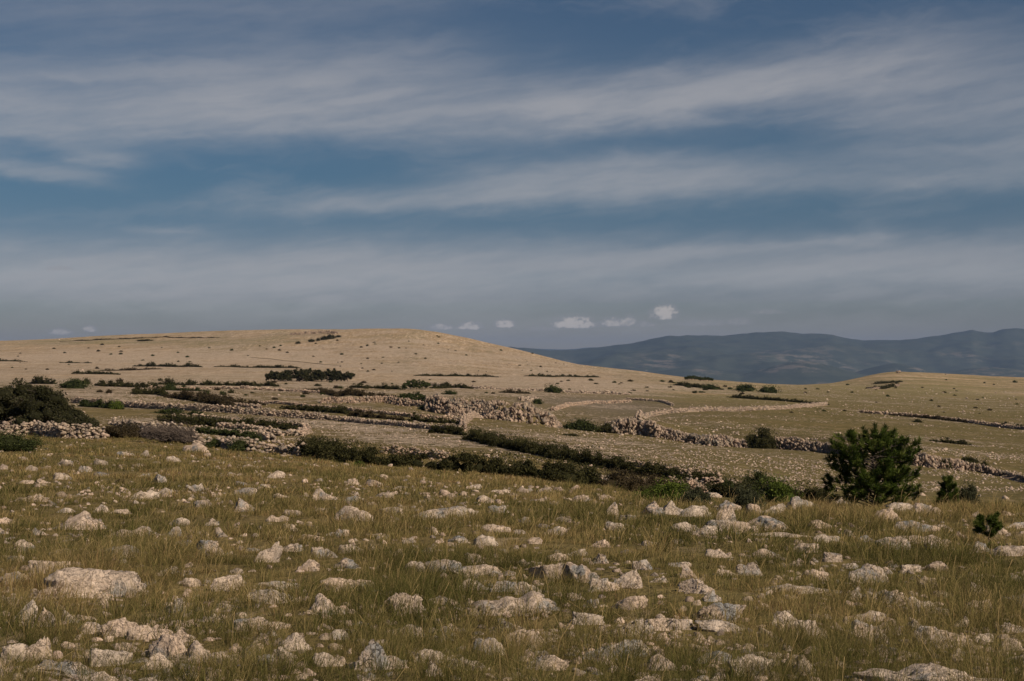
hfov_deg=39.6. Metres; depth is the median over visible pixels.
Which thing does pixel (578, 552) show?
rock
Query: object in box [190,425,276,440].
stone wall
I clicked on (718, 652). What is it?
rock
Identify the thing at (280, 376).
grove tree
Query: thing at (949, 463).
bush
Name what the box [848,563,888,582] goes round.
rock
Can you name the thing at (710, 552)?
rock
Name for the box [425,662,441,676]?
rock
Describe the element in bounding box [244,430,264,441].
bush
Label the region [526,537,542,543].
rock
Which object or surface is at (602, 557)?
rock
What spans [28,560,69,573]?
boulder
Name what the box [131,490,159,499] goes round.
boulder
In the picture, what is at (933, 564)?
rock
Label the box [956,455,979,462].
bush
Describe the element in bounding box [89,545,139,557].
rock
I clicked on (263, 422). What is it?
hedge
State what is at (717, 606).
boulder
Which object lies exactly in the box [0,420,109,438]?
stone wall
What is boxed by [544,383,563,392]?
bush
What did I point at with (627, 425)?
stone wall
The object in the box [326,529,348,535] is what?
rock
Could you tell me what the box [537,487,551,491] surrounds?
rock
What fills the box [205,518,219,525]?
rock
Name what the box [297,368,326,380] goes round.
grove tree
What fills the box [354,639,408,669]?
rock
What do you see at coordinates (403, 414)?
stone wall
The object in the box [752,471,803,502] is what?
bush
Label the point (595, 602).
rock
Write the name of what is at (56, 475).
rock
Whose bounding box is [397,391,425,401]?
bush
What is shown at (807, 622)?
boulder
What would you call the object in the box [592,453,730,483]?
hedge
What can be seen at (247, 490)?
boulder
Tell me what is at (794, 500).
boulder
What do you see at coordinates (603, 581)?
rock
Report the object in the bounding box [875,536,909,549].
rock
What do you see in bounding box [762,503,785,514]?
boulder
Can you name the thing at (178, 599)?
boulder
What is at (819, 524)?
rock
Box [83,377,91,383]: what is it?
bush
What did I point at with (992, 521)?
young pine
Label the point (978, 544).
rock
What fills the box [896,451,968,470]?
stone walls
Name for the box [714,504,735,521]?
boulder
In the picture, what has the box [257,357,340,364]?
path
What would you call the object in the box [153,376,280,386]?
hedge
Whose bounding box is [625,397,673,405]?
stone wall
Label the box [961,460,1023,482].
stone wall
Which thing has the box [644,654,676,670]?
boulder
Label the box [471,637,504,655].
rock
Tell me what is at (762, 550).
rock
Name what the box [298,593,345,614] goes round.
boulder
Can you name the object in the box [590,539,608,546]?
rock
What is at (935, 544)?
rock
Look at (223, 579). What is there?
boulder
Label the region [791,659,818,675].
boulder
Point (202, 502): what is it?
rock
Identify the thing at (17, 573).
rock
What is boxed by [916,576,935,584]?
rock
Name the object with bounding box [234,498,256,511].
rock
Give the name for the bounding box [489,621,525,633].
rock
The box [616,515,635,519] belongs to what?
rock
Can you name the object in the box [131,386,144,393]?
bush
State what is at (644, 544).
rock
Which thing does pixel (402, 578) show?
grass
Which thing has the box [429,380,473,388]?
hedge
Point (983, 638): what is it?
rock
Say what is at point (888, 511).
boulder
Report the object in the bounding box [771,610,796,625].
boulder
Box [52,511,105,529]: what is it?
boulder
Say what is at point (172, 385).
bush
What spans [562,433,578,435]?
bush
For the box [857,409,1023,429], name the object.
stone wall
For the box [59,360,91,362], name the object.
hedge
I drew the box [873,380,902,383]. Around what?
hedge
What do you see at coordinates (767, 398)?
hedge
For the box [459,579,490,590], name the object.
rock
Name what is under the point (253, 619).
rock
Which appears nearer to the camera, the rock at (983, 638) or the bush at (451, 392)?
the rock at (983, 638)
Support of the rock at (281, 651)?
on the ground at (206, 350)
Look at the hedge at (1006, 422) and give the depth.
311.65 m
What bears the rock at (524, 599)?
on the ground at (206, 350)
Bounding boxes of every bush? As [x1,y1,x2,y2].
[0,427,49,451]
[55,377,92,388]
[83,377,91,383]
[108,399,123,408]
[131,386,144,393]
[157,424,179,442]
[164,381,176,388]
[200,437,220,447]
[227,438,252,450]
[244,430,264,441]
[354,461,364,466]
[397,391,425,401]
[444,389,458,394]
[532,398,543,403]
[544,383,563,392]
[560,417,601,431]
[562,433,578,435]
[595,422,620,432]
[632,485,658,500]
[648,473,689,501]
[677,481,716,503]
[700,383,719,389]
[720,478,738,487]
[722,480,767,509]
[733,383,758,390]
[738,467,769,488]
[743,425,781,448]
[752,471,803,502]
[758,384,782,392]
[868,444,913,462]
[911,418,923,422]
[938,457,953,468]
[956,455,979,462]
[957,479,982,504]
[980,457,988,465]
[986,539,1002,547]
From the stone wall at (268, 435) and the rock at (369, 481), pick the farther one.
the stone wall at (268, 435)
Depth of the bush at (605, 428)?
197.21 m
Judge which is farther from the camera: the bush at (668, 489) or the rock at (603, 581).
the bush at (668, 489)
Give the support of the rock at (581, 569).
on the ground at (206, 350)
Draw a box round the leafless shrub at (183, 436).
[136,418,205,443]
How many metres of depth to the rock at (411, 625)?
10.31 m
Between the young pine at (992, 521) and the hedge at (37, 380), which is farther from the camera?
the hedge at (37, 380)
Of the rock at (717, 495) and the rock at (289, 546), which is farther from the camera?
the rock at (717, 495)
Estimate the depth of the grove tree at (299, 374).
455.12 m
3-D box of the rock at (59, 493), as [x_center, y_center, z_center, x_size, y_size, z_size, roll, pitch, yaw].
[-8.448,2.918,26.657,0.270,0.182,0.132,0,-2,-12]
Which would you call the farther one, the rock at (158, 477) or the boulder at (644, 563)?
the rock at (158, 477)
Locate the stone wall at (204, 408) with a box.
[70,395,324,419]
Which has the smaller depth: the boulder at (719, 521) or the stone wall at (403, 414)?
the boulder at (719, 521)
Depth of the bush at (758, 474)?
73.23 m
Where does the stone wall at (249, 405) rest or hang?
on the ground at (206, 350)
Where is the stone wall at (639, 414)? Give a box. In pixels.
[635,401,827,419]
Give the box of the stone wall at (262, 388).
[147,385,319,392]
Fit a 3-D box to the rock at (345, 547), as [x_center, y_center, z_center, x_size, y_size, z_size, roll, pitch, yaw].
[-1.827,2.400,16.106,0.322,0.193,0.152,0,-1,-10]
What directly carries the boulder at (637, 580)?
on the ground at (206, 350)
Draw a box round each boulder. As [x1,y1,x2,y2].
[5,599,37,624]
[14,539,35,550]
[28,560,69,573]
[28,567,148,597]
[36,607,55,626]
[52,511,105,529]
[89,648,132,666]
[111,526,162,537]
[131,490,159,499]
[140,652,172,669]
[147,633,185,659]
[162,598,185,612]
[173,640,228,662]
[197,540,223,554]
[209,574,243,590]
[233,487,256,495]
[246,589,298,603]
[254,541,282,562]
[297,559,319,570]
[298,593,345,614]
[320,577,373,590]
[334,558,360,568]
[335,506,372,521]
[384,593,425,613]
[583,639,650,659]
[614,569,642,588]
[632,559,651,569]
[634,675,660,680]
[640,501,663,514]
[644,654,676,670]
[663,500,682,514]
[665,618,693,629]
[679,564,695,578]
[680,505,712,516]
[691,602,745,621]
[695,619,744,631]
[706,520,733,529]
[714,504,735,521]
[717,500,741,510]
[727,653,774,676]
[746,504,760,514]
[749,516,785,530]
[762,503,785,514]
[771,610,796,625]
[786,496,812,508]
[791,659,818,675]
[794,619,826,637]
[844,662,1003,680]
[846,619,885,642]
[874,508,900,521]
[886,502,912,512]
[910,503,931,512]
[910,626,972,648]
[923,507,940,514]
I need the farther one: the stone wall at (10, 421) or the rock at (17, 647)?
the stone wall at (10, 421)
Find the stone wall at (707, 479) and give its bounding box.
[669,475,723,492]
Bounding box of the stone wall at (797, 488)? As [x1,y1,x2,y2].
[729,478,831,499]
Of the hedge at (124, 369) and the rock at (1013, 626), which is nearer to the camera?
the rock at (1013, 626)
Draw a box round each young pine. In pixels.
[820,421,923,506]
[936,475,959,507]
[971,511,1003,541]
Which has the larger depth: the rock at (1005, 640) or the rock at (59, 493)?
the rock at (59, 493)
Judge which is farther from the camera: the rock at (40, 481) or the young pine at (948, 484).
the rock at (40, 481)
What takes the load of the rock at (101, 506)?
on the ground at (206, 350)
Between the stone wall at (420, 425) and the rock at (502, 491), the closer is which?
the rock at (502, 491)
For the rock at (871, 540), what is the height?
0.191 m
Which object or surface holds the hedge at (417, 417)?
on the ground at (206, 350)
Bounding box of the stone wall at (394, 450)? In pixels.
[380,444,449,459]
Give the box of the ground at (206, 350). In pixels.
[0,328,1023,680]
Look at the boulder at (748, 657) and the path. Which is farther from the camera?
the path
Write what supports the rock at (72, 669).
on the ground at (206, 350)
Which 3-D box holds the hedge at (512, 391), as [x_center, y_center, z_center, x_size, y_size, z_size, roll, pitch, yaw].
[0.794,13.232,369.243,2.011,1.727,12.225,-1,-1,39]
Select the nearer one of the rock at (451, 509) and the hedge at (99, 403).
the rock at (451, 509)
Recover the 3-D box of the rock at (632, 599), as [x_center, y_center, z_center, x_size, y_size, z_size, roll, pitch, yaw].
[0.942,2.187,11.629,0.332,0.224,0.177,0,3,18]
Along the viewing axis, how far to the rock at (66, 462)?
41.10 m
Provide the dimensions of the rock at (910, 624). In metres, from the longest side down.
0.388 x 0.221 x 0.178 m
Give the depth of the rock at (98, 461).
42.83 m
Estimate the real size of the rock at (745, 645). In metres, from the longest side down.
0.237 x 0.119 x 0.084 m
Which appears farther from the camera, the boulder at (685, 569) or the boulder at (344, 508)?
the boulder at (344, 508)
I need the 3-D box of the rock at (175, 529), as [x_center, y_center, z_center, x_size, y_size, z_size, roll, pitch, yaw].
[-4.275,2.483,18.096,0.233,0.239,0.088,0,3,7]
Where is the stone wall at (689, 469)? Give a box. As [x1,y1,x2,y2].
[469,433,721,477]
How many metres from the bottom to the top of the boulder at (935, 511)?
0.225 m
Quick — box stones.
[0,329,1023,680]
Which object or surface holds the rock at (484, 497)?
on the ground at (206, 350)
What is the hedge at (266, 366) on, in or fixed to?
on the ground at (206, 350)
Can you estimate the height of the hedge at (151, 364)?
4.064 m
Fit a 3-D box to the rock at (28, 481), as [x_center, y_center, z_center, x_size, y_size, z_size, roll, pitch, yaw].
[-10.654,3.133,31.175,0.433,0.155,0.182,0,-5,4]
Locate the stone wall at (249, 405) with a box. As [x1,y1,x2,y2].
[168,392,261,408]
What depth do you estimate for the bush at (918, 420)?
306.55 m
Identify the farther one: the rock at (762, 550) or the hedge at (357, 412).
the hedge at (357, 412)
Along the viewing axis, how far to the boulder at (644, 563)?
14.35 m
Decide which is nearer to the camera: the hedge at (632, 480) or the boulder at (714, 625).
the boulder at (714, 625)
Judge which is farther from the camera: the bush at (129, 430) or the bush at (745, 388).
the bush at (745, 388)
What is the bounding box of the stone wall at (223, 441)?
[190,434,256,449]
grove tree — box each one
[265,370,291,380]
[282,368,309,381]
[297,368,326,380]
[314,368,341,380]
[329,370,354,380]
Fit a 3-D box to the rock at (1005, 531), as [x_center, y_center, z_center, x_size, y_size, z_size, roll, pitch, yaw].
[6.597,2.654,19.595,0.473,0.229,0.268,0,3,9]
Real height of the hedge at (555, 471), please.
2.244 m
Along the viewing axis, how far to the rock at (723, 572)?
14.19 m
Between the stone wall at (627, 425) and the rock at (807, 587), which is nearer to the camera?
the rock at (807, 587)
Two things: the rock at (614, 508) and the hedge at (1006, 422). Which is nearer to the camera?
the rock at (614, 508)
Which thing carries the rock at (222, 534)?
on the ground at (206, 350)
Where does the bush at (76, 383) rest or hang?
on the ground at (206, 350)
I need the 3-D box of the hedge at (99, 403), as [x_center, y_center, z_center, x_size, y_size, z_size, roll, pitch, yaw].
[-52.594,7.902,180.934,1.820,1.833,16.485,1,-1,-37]
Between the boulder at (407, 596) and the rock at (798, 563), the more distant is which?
the rock at (798, 563)
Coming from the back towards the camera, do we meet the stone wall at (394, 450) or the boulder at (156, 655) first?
the stone wall at (394, 450)
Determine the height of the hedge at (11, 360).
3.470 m
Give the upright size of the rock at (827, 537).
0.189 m
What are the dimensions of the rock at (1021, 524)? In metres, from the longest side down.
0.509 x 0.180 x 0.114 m
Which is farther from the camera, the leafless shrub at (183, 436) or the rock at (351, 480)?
the leafless shrub at (183, 436)
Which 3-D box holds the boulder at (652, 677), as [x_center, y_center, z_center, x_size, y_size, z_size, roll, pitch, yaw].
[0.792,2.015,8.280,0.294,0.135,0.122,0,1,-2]
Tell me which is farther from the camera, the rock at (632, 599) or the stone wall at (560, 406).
the stone wall at (560, 406)
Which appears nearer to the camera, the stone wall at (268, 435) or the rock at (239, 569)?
the rock at (239, 569)
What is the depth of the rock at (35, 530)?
18.35 m
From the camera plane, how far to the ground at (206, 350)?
267.81 m
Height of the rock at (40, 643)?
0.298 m
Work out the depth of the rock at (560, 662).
8.88 m
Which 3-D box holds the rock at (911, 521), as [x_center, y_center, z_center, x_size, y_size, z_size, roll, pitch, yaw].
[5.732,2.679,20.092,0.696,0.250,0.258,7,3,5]
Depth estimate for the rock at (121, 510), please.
22.23 m
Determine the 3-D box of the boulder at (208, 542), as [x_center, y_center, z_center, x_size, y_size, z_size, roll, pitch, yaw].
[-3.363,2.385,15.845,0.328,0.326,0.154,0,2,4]
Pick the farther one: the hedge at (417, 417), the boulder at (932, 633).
the hedge at (417, 417)
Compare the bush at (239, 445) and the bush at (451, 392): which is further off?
the bush at (451, 392)
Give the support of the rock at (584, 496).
on the ground at (206, 350)
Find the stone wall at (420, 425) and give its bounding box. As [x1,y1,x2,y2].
[319,414,462,428]
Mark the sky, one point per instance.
(536, 174)
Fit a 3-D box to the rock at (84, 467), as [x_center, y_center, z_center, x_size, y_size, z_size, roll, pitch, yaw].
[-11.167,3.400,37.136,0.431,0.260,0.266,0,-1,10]
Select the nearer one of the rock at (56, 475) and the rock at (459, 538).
the rock at (459, 538)
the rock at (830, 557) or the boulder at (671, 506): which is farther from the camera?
the boulder at (671, 506)
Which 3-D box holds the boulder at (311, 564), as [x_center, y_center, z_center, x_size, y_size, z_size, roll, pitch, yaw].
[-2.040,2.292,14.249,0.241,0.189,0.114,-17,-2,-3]
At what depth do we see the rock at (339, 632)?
9.97 m
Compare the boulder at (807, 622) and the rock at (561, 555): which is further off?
the rock at (561, 555)
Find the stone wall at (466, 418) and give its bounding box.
[458,409,507,430]
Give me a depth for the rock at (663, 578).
13.24 m
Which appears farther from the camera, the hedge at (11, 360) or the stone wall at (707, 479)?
the hedge at (11, 360)
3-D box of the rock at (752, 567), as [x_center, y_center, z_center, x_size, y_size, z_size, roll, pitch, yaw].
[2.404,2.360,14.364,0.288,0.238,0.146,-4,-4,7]
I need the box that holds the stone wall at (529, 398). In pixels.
[517,395,538,402]
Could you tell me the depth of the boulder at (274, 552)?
15.07 m
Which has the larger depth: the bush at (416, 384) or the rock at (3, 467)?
the bush at (416, 384)
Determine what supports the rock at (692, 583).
on the ground at (206, 350)
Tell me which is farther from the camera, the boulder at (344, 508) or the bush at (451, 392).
the bush at (451, 392)
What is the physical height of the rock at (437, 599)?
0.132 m
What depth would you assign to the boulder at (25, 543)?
16.58 m
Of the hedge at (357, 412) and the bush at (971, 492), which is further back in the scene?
the hedge at (357, 412)
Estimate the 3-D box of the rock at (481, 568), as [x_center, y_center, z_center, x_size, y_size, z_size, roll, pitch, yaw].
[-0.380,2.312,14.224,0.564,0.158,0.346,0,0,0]
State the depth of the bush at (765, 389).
521.49 m
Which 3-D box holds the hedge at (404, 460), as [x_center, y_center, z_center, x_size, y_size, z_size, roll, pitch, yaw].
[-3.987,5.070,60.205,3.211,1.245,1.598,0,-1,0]
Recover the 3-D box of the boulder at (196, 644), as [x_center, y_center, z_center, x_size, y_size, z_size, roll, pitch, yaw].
[-2.026,2.046,9.215,0.455,0.204,0.168,6,-4,10]
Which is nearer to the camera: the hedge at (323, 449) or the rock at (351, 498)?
the rock at (351, 498)
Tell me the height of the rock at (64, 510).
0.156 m
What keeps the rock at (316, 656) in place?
on the ground at (206, 350)
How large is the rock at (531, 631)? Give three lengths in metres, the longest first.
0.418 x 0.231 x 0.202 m
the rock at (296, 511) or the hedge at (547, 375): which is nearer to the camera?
the rock at (296, 511)
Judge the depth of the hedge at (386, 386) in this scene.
363.61 m
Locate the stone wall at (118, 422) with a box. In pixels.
[106,418,198,442]
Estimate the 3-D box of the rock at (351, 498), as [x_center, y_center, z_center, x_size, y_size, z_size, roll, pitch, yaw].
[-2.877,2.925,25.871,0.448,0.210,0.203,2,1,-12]
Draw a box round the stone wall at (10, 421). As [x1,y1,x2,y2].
[0,417,29,428]
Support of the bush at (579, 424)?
on the ground at (206, 350)
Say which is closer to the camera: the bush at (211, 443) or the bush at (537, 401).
the bush at (211, 443)
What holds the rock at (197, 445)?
on the ground at (206, 350)
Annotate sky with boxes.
[0,0,1023,348]
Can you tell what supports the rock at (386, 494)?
on the ground at (206, 350)
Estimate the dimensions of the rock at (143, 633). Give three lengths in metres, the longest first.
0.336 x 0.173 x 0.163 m
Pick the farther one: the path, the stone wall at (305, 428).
the path
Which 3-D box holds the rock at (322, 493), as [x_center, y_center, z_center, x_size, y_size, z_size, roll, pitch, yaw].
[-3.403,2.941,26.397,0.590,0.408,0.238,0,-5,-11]
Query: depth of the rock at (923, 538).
18.13 m
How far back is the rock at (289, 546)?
16.39 m
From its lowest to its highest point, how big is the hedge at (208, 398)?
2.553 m
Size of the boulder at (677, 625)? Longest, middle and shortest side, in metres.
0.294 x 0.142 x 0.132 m
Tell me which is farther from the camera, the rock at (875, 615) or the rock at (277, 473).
the rock at (277, 473)
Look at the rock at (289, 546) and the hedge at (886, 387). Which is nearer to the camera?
the rock at (289, 546)
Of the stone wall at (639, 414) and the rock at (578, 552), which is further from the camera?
the stone wall at (639, 414)
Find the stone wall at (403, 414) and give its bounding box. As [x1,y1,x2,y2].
[254,400,459,419]
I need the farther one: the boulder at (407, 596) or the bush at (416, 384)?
the bush at (416, 384)
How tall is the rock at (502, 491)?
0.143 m
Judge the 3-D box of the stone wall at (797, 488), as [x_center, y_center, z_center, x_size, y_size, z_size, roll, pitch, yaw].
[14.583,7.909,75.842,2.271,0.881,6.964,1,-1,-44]
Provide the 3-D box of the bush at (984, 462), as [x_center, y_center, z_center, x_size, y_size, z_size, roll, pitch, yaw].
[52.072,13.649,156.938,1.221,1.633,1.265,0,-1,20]
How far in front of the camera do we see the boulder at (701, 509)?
22.97 m
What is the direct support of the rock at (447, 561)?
on the ground at (206, 350)
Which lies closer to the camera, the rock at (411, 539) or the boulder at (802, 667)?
the boulder at (802, 667)
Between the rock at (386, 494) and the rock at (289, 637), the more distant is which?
the rock at (386, 494)
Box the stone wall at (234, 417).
[173,413,299,425]
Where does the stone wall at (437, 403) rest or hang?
on the ground at (206, 350)
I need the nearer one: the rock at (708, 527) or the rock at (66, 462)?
the rock at (708, 527)
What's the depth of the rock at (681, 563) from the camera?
14.78 m
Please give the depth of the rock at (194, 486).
28.99 m
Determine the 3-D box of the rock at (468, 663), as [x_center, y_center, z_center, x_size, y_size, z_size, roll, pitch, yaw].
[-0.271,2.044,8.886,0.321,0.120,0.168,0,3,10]
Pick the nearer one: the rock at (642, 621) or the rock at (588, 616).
the rock at (642, 621)
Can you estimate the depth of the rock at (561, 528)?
19.19 m
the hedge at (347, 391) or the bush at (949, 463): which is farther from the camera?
the hedge at (347, 391)
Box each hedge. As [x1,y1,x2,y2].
[0,358,26,361]
[27,374,56,383]
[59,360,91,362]
[60,336,219,341]
[71,370,120,374]
[73,397,124,408]
[94,379,157,387]
[98,367,159,370]
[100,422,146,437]
[134,361,201,366]
[142,383,170,395]
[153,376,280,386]
[154,406,211,415]
[155,412,245,425]
[161,384,205,390]
[163,387,237,408]
[195,425,254,436]
[214,364,299,367]
[224,394,267,404]
[237,416,303,429]
[247,427,294,435]
[279,401,350,414]
[288,434,396,465]
[297,386,398,396]
[347,406,408,420]
[349,382,404,389]
[382,446,448,469]
[403,411,458,423]
[413,372,500,376]
[428,422,466,435]
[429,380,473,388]
[435,448,607,484]
[461,425,604,465]
[499,388,530,393]
[526,372,598,376]
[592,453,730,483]
[596,466,702,492]
[673,381,723,389]
[704,473,840,502]
[727,393,829,404]
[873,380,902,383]
[874,383,896,388]
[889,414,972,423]
[929,436,972,444]
[993,420,1023,426]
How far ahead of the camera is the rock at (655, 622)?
10.67 m
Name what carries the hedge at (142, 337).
on the ground at (206, 350)
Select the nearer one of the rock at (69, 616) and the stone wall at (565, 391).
the rock at (69, 616)
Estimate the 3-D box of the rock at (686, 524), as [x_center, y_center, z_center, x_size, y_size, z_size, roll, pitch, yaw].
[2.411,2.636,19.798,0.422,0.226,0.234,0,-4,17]
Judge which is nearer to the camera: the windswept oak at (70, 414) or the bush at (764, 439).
the windswept oak at (70, 414)
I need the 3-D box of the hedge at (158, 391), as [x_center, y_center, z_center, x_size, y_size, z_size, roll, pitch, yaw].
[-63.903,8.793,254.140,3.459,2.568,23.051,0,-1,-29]
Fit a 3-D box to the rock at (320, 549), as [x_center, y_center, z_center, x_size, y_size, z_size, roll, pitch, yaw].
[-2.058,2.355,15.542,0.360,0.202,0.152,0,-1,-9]
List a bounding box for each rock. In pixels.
[0,464,7,469]
[0,517,14,523]
[0,571,23,582]
[0,643,30,661]
[14,495,48,501]
[18,480,33,483]
[24,659,93,678]
[25,465,37,470]
[26,636,51,660]
[32,528,48,534]
[36,479,49,482]
[53,473,71,479]
[55,491,66,496]
[58,459,73,465]
[58,508,74,512]
[60,641,75,648]
[62,611,79,622]
[75,671,118,680]
[76,622,100,633]
[79,466,90,471]
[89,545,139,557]
[93,504,108,511]
[94,459,107,464]
[100,617,138,636]
[113,509,128,513]
[114,642,142,651]
[116,451,134,455]
[125,625,172,639]
[154,474,166,482]
[158,487,171,494]
[166,456,180,461]
[167,526,181,536]
[169,517,188,524]
[176,630,194,641]
[182,578,200,586]
[183,442,208,451]
[184,484,203,490]
[193,500,210,506]
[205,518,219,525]
[213,527,227,536]
[230,568,242,573]
[232,616,291,631]
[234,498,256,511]
[253,581,297,589]
[266,515,288,521]
[267,470,284,477]
[272,646,291,661]
[278,632,313,651]
[283,543,301,551]
[284,509,302,515]
[301,534,324,540]
[307,547,337,557]
[313,488,336,499]
[313,652,342,666]
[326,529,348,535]
[330,629,347,639]
[338,544,359,553]
[344,478,358,484]
[345,496,363,501]
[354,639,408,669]
[365,479,380,485]
[375,492,394,497]
[378,507,402,515]
[391,624,421,636]
[402,538,414,542]
[404,561,424,571]
[413,648,450,662]
[414,509,444,517]
[425,559,461,571]
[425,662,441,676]
[429,597,452,604]
[438,506,478,516]
[447,536,468,542]
[448,564,500,574]
[450,657,490,670]
[457,590,558,615]
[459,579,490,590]
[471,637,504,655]
[473,534,498,545]
[476,495,493,500]
[481,524,510,531]
[488,505,508,512]
[489,580,516,591]
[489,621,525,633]
[491,489,509,492]
[502,629,547,646]
[514,581,541,594]
[517,486,528,491]
[525,654,568,670]
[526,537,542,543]
[528,563,562,578]
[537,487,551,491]
[546,553,570,560]
[548,526,566,534]
[560,562,609,582]
[565,494,591,501]
[567,549,585,555]
[569,611,604,624]
[583,599,599,607]
[588,578,619,591]
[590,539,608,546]
[592,553,608,562]
[604,522,624,530]
[606,502,618,514]
[610,618,655,636]
[613,595,647,609]
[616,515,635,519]
[641,540,652,545]
[645,618,696,630]
[651,576,666,582]
[669,562,690,566]
[670,522,698,530]
[678,578,714,593]
[692,525,722,534]
[696,650,731,663]
[701,590,720,601]
[705,549,731,557]
[709,492,721,497]
[713,568,736,575]
[724,521,758,531]
[732,643,755,649]
[735,562,762,575]
[748,532,814,537]
[752,549,780,557]
[759,583,842,593]
[759,628,774,637]
[790,559,800,565]
[792,543,818,552]
[801,569,828,580]
[809,519,831,527]
[813,534,839,541]
[821,552,842,561]
[840,563,858,568]
[847,587,861,597]
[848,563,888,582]
[853,610,885,621]
[858,535,875,541]
[862,590,908,603]
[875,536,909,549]
[892,619,921,635]
[894,520,938,531]
[895,535,939,543]
[901,564,921,571]
[905,596,947,612]
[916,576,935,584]
[921,561,947,570]
[924,539,949,549]
[954,616,968,626]
[973,541,988,551]
[973,633,993,641]
[987,527,1007,534]
[988,545,1023,555]
[994,622,1023,632]
[998,638,1022,650]
[1005,655,1023,664]
[1006,522,1023,527]
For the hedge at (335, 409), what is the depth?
188.17 m
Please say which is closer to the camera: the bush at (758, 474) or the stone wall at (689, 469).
the bush at (758, 474)
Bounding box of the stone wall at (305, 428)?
[216,422,313,435]
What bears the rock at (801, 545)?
on the ground at (206, 350)
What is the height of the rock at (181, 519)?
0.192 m
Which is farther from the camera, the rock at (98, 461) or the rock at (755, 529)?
the rock at (98, 461)
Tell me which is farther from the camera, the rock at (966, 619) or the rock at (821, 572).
the rock at (821, 572)
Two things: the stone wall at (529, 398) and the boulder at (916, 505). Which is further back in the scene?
the stone wall at (529, 398)
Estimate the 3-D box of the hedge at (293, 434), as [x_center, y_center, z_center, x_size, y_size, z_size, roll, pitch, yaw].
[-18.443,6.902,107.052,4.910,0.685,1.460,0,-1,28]
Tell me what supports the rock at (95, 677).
on the ground at (206, 350)
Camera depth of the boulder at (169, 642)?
9.31 m
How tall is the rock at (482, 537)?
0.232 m
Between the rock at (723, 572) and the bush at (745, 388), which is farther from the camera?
the bush at (745, 388)
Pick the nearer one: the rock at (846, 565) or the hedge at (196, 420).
the rock at (846, 565)
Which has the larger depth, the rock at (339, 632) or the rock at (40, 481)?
the rock at (40, 481)
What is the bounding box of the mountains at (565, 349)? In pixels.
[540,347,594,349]
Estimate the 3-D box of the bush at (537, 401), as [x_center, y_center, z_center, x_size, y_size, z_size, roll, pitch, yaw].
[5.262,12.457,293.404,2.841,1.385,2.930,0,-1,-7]
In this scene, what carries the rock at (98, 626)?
on the ground at (206, 350)
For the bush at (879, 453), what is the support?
on the ground at (206, 350)
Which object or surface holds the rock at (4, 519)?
on the ground at (206, 350)
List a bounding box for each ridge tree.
[684,375,699,379]
[698,377,713,380]
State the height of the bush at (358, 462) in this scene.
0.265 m
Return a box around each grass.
[0,432,1023,680]
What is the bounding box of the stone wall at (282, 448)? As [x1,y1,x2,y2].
[245,438,306,456]
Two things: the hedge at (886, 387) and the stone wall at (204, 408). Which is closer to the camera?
the stone wall at (204, 408)
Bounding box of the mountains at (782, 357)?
[509,328,1023,384]
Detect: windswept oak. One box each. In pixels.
[0,377,69,429]
[38,398,99,430]
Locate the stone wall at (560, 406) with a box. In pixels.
[550,399,631,410]
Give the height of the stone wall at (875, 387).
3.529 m
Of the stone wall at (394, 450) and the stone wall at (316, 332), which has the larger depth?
the stone wall at (316, 332)
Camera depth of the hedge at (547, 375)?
676.22 m
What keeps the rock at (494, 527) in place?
on the ground at (206, 350)
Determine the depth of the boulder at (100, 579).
12.61 m
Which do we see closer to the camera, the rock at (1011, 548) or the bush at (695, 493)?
the rock at (1011, 548)
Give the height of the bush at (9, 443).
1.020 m
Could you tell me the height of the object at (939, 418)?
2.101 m
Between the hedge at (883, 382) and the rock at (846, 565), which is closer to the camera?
the rock at (846, 565)
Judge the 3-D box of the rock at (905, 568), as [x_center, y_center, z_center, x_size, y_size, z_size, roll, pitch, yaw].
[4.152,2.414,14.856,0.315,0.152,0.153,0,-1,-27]
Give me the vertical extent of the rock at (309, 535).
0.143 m
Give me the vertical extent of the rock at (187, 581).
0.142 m
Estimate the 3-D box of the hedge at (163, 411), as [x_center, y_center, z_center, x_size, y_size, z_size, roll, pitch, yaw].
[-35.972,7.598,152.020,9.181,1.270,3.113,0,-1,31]
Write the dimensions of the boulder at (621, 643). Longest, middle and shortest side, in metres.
0.520 x 0.281 x 0.226 m
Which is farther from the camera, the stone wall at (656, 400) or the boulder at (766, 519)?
the stone wall at (656, 400)
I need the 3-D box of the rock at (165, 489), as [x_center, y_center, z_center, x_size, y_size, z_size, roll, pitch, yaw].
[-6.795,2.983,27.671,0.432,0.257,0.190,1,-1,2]
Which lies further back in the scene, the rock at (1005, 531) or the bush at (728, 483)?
the bush at (728, 483)
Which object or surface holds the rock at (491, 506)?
on the ground at (206, 350)
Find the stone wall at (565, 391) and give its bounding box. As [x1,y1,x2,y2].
[431,382,630,394]
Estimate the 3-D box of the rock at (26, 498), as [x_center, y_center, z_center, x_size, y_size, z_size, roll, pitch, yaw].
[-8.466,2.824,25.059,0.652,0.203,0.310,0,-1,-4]
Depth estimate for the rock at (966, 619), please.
11.04 m
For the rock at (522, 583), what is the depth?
12.60 m
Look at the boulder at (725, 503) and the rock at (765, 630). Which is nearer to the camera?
the rock at (765, 630)
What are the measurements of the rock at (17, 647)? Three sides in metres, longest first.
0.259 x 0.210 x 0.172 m

